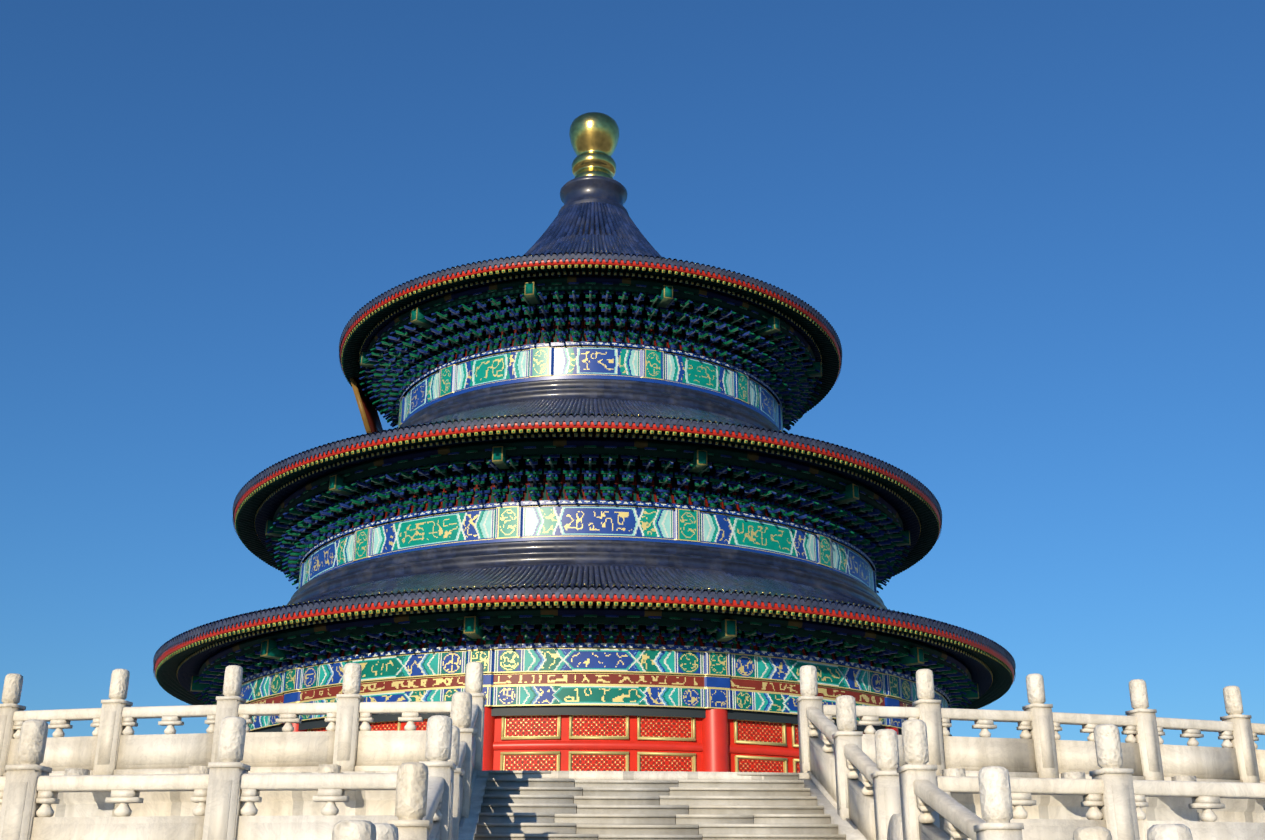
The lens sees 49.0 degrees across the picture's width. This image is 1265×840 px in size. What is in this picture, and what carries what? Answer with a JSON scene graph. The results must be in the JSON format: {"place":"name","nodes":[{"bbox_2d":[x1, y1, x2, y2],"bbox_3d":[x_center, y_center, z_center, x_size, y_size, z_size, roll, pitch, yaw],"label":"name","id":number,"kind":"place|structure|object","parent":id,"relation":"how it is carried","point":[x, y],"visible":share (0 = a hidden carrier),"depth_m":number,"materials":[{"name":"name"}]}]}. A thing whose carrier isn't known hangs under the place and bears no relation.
{"place":"outdoors","nodes":[
{"label":"outdoors","id":0,"kind":"place"},
{"bbox_2d":[274,602,883,628],"bbox_3d":[-1.676,10.170,52.413,30.960,0.459,30.960,1,-21,-3],"label":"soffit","id":1,"kind":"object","parent":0,"point":[586,603],"depth_m":40.24,"materials":[{"name":"red wood"}]},
{"bbox_2d":[283,428,894,534],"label":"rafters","id":2,"kind":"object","parent":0,"point":[593,433],"depth_m":43.73,"materials":[{"name":"red"}]},
{"bbox_2d":[235,428,938,581],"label":"rafters","id":3,"kind":"object","parent":2,"relation":"attached to","point":[910,509],"visible":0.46,"depth_m":44.76,"materials":[{"name":"paint"}]},
{"bbox_2d":[234,422,940,536],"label":"fascia","id":4,"kind":"structure","parent":2,"relation":"attached to","point":[633,426],"depth_m":42.97,"materials":[{"name":"red paint"}]},
{"bbox_2d":[232,398,941,537],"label":"roof ribs","id":5,"kind":"object","parent":4,"relation":"on","point":[595,407],"visible":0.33,"depth_m":44.98,"materials":[{"name":"tile"}]},
{"bbox_2d":[287,379,886,608],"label":"ridge rings","id":6,"kind":"object","parent":5,"relation":"on","point":[583,553],"visible":0.38,"depth_m":44.61,"materials":[{"name":"tile"}]},
{"bbox_2d":[298,500,876,592],"bbox_3d":[-1.676,6.979,53.612,21.960,1.310,21.960,1,-21,-3],"label":"band","id":7,"kind":"object","parent":6,"relation":"on","point":[513,521],"visible":0.42,"depth_m":44.26,"materials":[{"name":"paint"}]},
{"bbox_2d":[265,445,910,592],"bbox_3d":[-1.676,5.640,54.115,24.550,1.550,24.550,1,-21,-3],"label":"dougong","id":8,"kind":"object","parent":7,"relation":"on","point":[297,543],"visible":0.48,"depth_m":45.11,"materials":[{"name":"paint"}]},
{"bbox_2d":[303,454,872,568],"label":"roof brackets","id":9,"kind":"object","parent":8,"relation":"attached to","point":[580,464],"visible":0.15,"depth_m":44.35,"materials":[{"name":"paint"}]},
{"bbox_2d":[398,341,782,431],"bbox_3d":[-1.676,0.600,56.010,15.460,1.400,15.460,1,-21,-3],"label":"decorative frieze","id":10,"kind":"object","parent":6,"relation":"on","point":[544,362],"visible":0.44,"depth_m":49.55,"materials":[{"name":"paint"}]},
{"bbox_2d":[359,282,821,432],"bbox_3d":[-1.676,-0.884,56.568,18.649,1.770,18.649,1,-21,-3],"label":"dougong","id":11,"kind":"object","parent":10,"relation":"on","point":[389,385],"visible":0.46,"depth_m":50.33,"materials":[{"name":"paint"}]},
{"bbox_2d":[341,264,839,420],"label":"rafters","id":12,"kind":"object","parent":11,"relation":"on","point":[368,331],"visible":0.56,"depth_m":49.72,"materials":[{"name":"paint"}]},
{"bbox_2d":[375,265,807,382],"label":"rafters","id":13,"kind":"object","parent":12,"relation":"attached to","point":[593,274],"depth_m":48.99,"materials":[{"name":"red"}]},
{"bbox_2d":[350,377,382,432],"bbox_3d":[-10.928,-0.245,57.673,1.248,2.982,2.600,-3,-21,7],"label":"plaque","id":14,"kind":"object","parent":13,"relation":"attached to","point":[370,417],"visible":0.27,"depth_m":56.88,"materials":[{"name":"paint"}]},
{"bbox_2d":[340,259,840,381],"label":"fascia","id":15,"kind":"structure","parent":13,"relation":"attached to","point":[592,262],"depth_m":48.54,"materials":[{"name":"red paint"}]},
{"bbox_2d":[402,294,779,403],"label":"roof brackets","id":16,"kind":"object","parent":11,"relation":"attached to","point":[582,298],"visible":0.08,"depth_m":49.83,"materials":[{"name":"paint"}]},
{"bbox_2d":[233,415,940,528],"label":"roof","id":17,"kind":"structure","parent":5,"relation":"on","point":[599,421],"depth_m":43.85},
{"bbox_2d":[436,413,800,435],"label":"roof studs","id":18,"kind":"object","parent":5,"relation":"on","point":[592,413],"visible":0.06,"depth_m":42.40,"materials":[{"name":"gold metal"}]},
{"bbox_2d":[0,0,1264,749],"label":"sky","id":19,"kind":"structure","parent":0,"point":[1029,235],"materials":[{"name":"blue"}]},
{"label":"ground","id":20,"kind":"structure","parent":0,"visible":0},
{"bbox_2d":[0,693,1264,839],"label":"balustrade","id":21,"kind":"object","parent":20,"relation":"on","point":[269,786],"visible":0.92,"depth_m":19.72,"materials":[{"name":"white stone"}]},
{"bbox_3d":[-1.676,16.433,50.058,28.400,0.310,28.400,1,-21,-3],"label":"hall plinth","id":22,"kind":"object","parent":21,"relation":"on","visible":0},
{"bbox_2d":[304,715,864,772],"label":"panels","id":23,"kind":"object","parent":22,"relation":"on","point":[611,726],"visible":0.04,"depth_m":39.28,"materials":[{"name":"paint"}]},
{"bbox_2d":[307,715,855,772],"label":"window frames","id":24,"kind":"structure","parent":23,"relation":"attached to","point":[784,743],"depth_m":39.20,"materials":[{"name":"red wood"}]},
{"bbox_2d":[242,290,942,734],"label":"hall wall","id":25,"kind":"structure","parent":23,"relation":"on","point":[612,710],"depth_m":40.24,"materials":[{"name":"red wood"}]},
{"bbox_2d":[292,706,898,771],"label":"columns","id":26,"kind":"structure","parent":22,"relation":"on","point":[715,752],"depth_m":39.33,"materials":[{"name":"red paint"}]},
{"bbox_2d":[221,643,951,735],"bbox_3d":[-1.676,11.865,51.776,26.580,1.750,26.580,1,-21,-3],"label":"band","id":27,"kind":"object","parent":26,"relation":"on","point":[573,676],"visible":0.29,"depth_m":40.07,"materials":[{"name":"paint"}]},
{"bbox_2d":[190,615,978,708],"bbox_3d":[-1.676,10.686,52.219,28.551,0.770,28.551,1,-21,-3],"label":"dougong","id":28,"kind":"object","parent":27,"relation":"on","point":[952,685],"visible":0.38,"depth_m":41.20,"materials":[{"name":"paint"}]},
{"bbox_2d":[156,601,1012,708],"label":"rafters","id":29,"kind":"object","parent":28,"relation":"on","point":[990,675],"visible":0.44,"depth_m":40.70,"materials":[{"name":"paint"}]},
{"bbox_2d":[155,594,1013,682],"bbox_3d":[-1.676,10.307,52.361,31.140,0.190,31.140,1,-21,-3],"label":"fascia","id":30,"kind":"object","parent":29,"relation":"on","point":[584,598],"visible":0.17,"depth_m":38.92,"materials":[{"name":"red paint"}]},
{"bbox_2d":[153,565,1015,684],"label":"roof ribs","id":31,"kind":"object","parent":28,"relation":"on","point":[566,575],"visible":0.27,"depth_m":40.67,"materials":[{"name":"tile"}]},
{"bbox_2d":[243,583,894,613],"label":"roof studs","id":32,"kind":"object","parent":31,"relation":"on","point":[584,584],"visible":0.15,"depth_m":38.68,"materials":[{"name":"gold metal"}]},
{"bbox_2d":[154,580,1014,675],"bbox_3d":[-1.676,9.413,52.697,31.210,1.730,31.210,1,-21,-3],"label":"rafter end","id":33,"kind":"object","parent":31,"relation":"on","point":[577,593],"visible":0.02,"depth_m":39.45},
{"bbox_2d":[247,624,946,699],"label":"roof brackets","id":34,"kind":"object","parent":28,"relation":"on","point":[598,639],"visible":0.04,"depth_m":40.15,"materials":[{"name":"paint"}]},
{"bbox_2d":[493,741,798,756],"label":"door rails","id":35,"kind":"object","parent":26,"relation":"on","point":[606,745],"depth_m":39.10,"materials":[{"name":"red paint"}]},
{"bbox_2d":[1,662,1263,839],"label":"balustrade posts","id":36,"kind":"object","parent":20,"relation":"on","point":[442,737],"visible":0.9,"depth_m":14.54,"materials":[{"name":"white stone"}]},
{"bbox_2d":[474,770,845,839],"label":"steps","id":37,"kind":"structure","parent":20,"relation":"on","point":[516,805],"depth_m":17.74,"materials":[{"name":"stone"}]},
{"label":"top roof studs","id":38,"kind":"object","parent":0,"visible":0},
{"bbox_2d":[339,202,841,387],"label":"roof ribs","id":39,"kind":"object","parent":38,"relation":"on","point":[626,239],"visible":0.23,"depth_m":54.88,"materials":[{"name":"tile"}]},
{"bbox_2d":[340,223,840,366],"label":"roof tiles","id":40,"kind":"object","parent":39,"relation":"on","point":[585,258],"depth_m":51.18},
{"bbox_2d":[558,176,628,214],"bbox_3d":[-1.676,-9.248,59.711,3.060,1.760,3.060,1,-21,-3],"label":"finial base","id":41,"kind":"object","parent":39,"relation":"on","point":[597,189],"visible":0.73,"depth_m":58.66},
{"bbox_2d":[569,112,618,178],"bbox_3d":[-1.676,-11.649,60.614,2.204,3.410,2.204,1,-21,-3],"label":"gold finial","id":42,"kind":"object","parent":41,"relation":"on","point":[594,137],"visible":0.9,"depth_m":59.94,"materials":[{"name":"gold metal"}]}
]}

